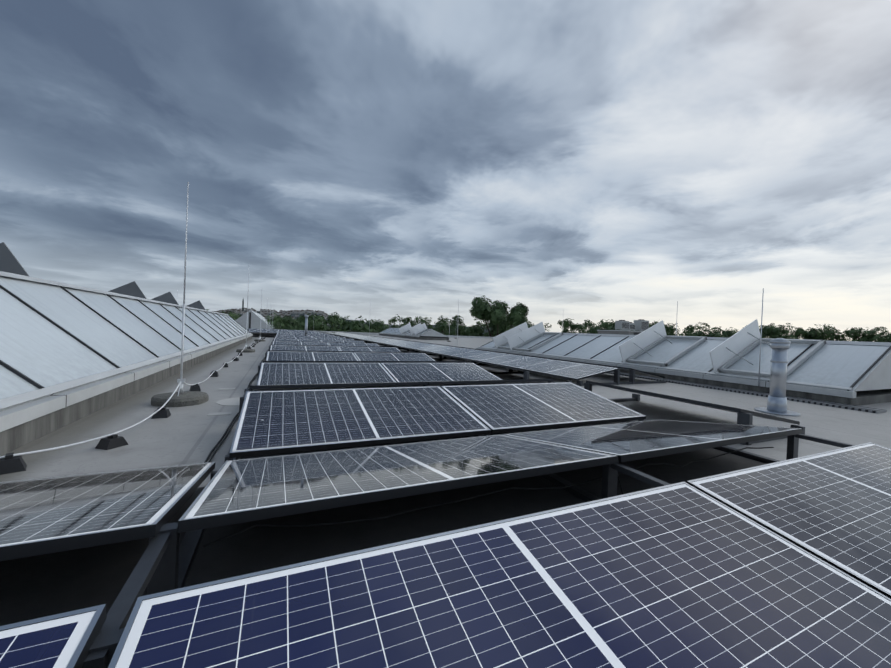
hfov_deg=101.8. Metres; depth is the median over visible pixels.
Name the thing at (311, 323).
tree
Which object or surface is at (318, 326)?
tree
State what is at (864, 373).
skylight bars
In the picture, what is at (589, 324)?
tree
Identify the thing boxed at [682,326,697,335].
tree
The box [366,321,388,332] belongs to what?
tree
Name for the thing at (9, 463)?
wire holder blocks
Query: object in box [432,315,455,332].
tree
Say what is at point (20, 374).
skylight bars
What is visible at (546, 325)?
tree
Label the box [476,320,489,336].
tree
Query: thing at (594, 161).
sky
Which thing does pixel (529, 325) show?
tree
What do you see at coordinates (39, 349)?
skylight glazing
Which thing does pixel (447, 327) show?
tree
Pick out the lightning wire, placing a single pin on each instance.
(49, 449)
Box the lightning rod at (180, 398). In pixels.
[151,182,208,406]
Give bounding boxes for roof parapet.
[315,331,492,338]
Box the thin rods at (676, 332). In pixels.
[177,288,763,385]
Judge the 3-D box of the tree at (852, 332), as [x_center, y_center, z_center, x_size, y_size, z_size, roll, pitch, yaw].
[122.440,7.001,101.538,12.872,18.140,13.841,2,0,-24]
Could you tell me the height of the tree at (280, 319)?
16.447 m
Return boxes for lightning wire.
[0,335,265,458]
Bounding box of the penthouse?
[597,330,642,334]
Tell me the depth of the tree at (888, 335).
102.42 m
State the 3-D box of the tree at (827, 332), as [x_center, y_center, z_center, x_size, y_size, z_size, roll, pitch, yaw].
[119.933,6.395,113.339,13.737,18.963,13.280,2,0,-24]
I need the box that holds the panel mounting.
[82,332,854,667]
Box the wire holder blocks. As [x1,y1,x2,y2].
[0,336,265,474]
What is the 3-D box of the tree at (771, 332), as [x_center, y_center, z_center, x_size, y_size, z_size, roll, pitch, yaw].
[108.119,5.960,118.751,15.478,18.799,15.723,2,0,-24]
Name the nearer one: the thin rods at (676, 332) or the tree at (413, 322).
the thin rods at (676, 332)
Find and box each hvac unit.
[615,320,628,329]
[629,322,634,330]
[634,319,648,330]
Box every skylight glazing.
[0,275,248,410]
[382,328,427,335]
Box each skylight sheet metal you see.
[0,242,252,431]
[380,323,449,337]
[476,319,890,397]
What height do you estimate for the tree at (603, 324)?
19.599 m
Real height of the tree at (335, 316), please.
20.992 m
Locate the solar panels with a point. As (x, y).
(782, 564)
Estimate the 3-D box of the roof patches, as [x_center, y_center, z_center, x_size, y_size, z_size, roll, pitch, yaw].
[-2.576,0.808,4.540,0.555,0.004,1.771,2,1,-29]
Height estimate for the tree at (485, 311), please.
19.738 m
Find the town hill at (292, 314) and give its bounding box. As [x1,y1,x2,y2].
[231,310,372,327]
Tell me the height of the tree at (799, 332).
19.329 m
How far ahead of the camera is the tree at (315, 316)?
167.65 m
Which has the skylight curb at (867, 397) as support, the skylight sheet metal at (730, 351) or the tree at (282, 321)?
the skylight sheet metal at (730, 351)
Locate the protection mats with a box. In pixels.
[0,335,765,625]
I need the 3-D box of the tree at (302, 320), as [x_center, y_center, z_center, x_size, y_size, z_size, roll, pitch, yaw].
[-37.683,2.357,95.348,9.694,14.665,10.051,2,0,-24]
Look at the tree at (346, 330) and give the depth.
89.89 m
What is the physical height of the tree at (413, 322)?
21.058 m
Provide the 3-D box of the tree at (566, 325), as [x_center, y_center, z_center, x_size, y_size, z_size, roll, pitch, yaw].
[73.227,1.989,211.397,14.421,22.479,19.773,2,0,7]
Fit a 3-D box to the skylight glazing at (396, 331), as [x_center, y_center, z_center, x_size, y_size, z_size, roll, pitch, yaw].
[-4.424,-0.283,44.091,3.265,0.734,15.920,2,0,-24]
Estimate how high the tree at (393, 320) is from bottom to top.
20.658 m
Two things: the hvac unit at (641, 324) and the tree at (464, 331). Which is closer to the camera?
the hvac unit at (641, 324)
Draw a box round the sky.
[0,0,890,341]
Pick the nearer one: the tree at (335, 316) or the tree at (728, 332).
the tree at (728, 332)
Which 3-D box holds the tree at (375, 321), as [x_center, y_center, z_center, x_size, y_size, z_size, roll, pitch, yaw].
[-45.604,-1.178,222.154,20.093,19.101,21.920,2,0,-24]
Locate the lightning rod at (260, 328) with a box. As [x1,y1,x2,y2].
[254,296,265,340]
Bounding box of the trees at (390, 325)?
[383,324,494,334]
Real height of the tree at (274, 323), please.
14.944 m
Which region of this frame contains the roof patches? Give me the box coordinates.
[207,388,239,415]
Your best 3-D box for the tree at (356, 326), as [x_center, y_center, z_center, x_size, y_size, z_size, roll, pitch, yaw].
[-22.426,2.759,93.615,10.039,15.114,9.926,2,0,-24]
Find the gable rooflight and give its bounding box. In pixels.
[235,310,274,328]
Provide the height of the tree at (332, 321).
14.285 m
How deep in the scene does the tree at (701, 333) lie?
126.87 m
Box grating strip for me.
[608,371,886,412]
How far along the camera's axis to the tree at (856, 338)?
105.39 m
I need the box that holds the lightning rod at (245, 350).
[236,274,254,352]
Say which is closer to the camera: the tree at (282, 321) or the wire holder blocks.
the wire holder blocks
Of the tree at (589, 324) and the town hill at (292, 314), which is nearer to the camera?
the tree at (589, 324)
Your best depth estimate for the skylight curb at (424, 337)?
37.49 m
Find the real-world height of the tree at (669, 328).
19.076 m
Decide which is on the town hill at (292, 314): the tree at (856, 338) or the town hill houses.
the town hill houses
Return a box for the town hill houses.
[213,308,328,324]
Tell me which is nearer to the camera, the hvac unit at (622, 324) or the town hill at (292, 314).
the hvac unit at (622, 324)
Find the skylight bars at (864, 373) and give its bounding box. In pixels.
[480,335,890,390]
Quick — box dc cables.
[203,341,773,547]
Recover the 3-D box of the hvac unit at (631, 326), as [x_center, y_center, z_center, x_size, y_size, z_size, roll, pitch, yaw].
[25.649,-1.030,50.533,1.200,1.220,1.020,2,0,-24]
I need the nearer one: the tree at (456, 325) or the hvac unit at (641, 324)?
the hvac unit at (641, 324)
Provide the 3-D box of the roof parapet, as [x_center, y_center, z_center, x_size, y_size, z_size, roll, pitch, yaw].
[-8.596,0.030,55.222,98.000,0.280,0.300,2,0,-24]
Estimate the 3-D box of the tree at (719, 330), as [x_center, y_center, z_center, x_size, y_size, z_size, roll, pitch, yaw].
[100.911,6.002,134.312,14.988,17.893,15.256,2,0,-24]
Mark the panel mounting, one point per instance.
(166, 562)
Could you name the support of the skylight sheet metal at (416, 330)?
on the skylight curb at (424, 337)
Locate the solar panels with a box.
[0,328,890,667]
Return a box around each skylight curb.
[0,336,251,455]
[379,333,448,339]
[622,371,890,405]
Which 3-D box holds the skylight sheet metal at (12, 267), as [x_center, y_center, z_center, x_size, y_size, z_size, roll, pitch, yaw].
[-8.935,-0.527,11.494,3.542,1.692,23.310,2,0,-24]
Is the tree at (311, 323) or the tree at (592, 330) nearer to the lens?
the tree at (311, 323)
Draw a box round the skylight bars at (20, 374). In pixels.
[0,285,249,404]
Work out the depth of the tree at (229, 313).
157.95 m
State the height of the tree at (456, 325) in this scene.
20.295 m
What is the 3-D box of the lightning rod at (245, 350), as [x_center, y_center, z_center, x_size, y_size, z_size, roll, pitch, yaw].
[-6.504,-0.856,11.880,0.543,2.900,0.544,2,0,-24]
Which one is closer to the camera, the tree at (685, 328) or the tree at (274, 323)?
the tree at (274, 323)
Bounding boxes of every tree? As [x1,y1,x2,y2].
[206,309,237,319]
[265,315,287,328]
[266,313,296,329]
[271,316,296,328]
[283,315,321,329]
[292,319,321,330]
[296,313,325,329]
[296,322,338,330]
[322,312,349,330]
[326,317,348,331]
[341,326,355,331]
[347,315,374,332]
[361,317,383,329]
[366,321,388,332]
[388,314,407,327]
[404,316,433,328]
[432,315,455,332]
[433,320,454,334]
[436,315,478,335]
[447,318,469,332]
[469,295,528,336]
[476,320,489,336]
[505,311,531,327]
[532,323,551,331]
[558,318,582,332]
[575,319,601,332]
[578,325,611,333]
[597,319,614,329]
[649,321,675,335]
[664,323,693,335]
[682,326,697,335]
[685,322,718,336]
[695,326,737,336]
[710,327,737,337]
[759,323,798,338]
[764,323,820,339]
[802,324,853,340]
[843,327,889,341]
[846,327,890,341]
[876,332,890,341]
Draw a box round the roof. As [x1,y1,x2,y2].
[0,333,890,487]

